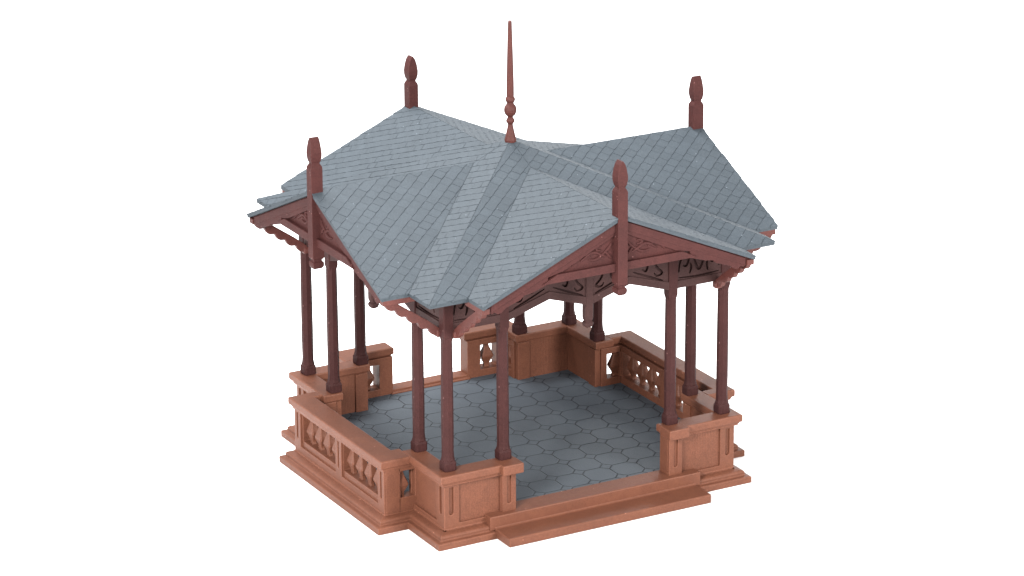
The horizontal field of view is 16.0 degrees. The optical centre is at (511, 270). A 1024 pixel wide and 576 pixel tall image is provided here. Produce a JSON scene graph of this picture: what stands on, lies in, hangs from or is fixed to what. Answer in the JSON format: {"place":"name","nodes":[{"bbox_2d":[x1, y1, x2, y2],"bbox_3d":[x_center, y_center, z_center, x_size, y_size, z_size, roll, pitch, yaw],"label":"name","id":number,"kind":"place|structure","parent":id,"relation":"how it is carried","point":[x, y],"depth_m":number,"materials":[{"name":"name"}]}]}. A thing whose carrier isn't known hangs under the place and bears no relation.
{"place":"outdoors","nodes":[
{"label":"outdoors","id":0,"kind":"place"},
{"bbox_2d":[0,0,1023,575],"bbox_3d":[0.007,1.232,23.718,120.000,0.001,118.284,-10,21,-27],"label":"ground","id":1,"kind":"structure","parent":0,"point":[150,290],"depth_m":27.28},
{"bbox_2d":[246,20,777,551],"bbox_3d":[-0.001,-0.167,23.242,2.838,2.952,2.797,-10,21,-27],"label":"model pavilion","id":2,"kind":"structure","parent":1,"relation":"on","point":[446,230],"depth_m":22.92,"materials":[{"name":"tile"}]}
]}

